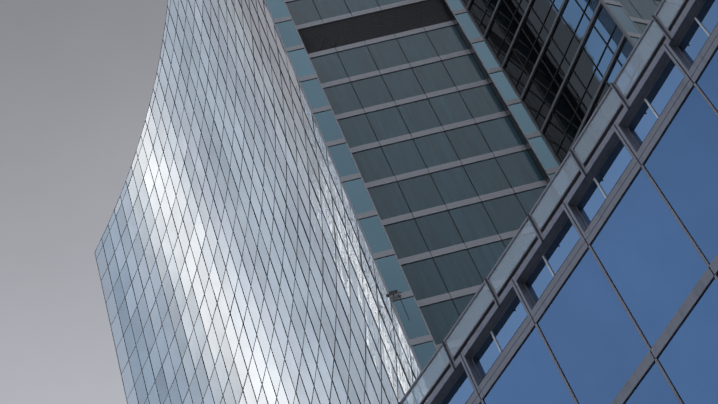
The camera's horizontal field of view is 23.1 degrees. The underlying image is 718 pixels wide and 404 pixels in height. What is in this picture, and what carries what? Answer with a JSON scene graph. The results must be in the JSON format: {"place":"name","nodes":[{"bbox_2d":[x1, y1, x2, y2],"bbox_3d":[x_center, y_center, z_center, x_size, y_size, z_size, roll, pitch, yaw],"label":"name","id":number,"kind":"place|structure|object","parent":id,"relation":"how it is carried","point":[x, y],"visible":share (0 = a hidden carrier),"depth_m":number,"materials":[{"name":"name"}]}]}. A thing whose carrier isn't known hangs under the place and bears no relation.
{"place":"outdoors","nodes":[
{"label":"outdoors","id":0,"kind":"place"},
{"bbox_2d":[0,0,167,403],"label":"sky","id":1,"kind":"structure","parent":0,"point":[77,77],"materials":[{"name":"grey"}]},
{"bbox_2d":[94,0,429,403],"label":"curtain wall","id":2,"kind":"structure","parent":0,"point":[182,255],"depth_m":148.57,"materials":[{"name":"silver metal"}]},
{"bbox_2d":[263,0,571,393],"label":"facade","id":3,"kind":"object","parent":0,"point":[445,163],"visible":0.69,"depth_m":110.55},
{"bbox_2d":[386,290,408,317],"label":"security camera","id":4,"kind":"object","parent":3,"relation":"attached to","point":[392,293],"visible":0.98,"depth_m":98.09,"materials":[{"name":"black metal"}]},
{"bbox_2d":[460,0,649,185],"bbox_3d":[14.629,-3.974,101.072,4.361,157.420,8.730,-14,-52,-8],"label":"building","id":5,"kind":"structure","parent":0,"point":[560,63],"depth_m":108.24,"materials":[{"name":"black glass"}]},
{"bbox_2d":[398,0,717,403],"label":"building facade","id":6,"kind":"structure","parent":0,"point":[609,294],"depth_m":33.73,"materials":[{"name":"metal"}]},
{"label":"ground","id":7,"kind":"structure","parent":0,"visible":0},
{"bbox_2d":[166,32,406,377],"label":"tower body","id":8,"kind":"object","parent":7,"relation":"on","point":[299,216],"depth_m":129.75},
{"bbox_2d":[585,0,688,78],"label":"building","id":9,"kind":"structure","parent":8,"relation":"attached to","point":[633,17],"depth_m":104.56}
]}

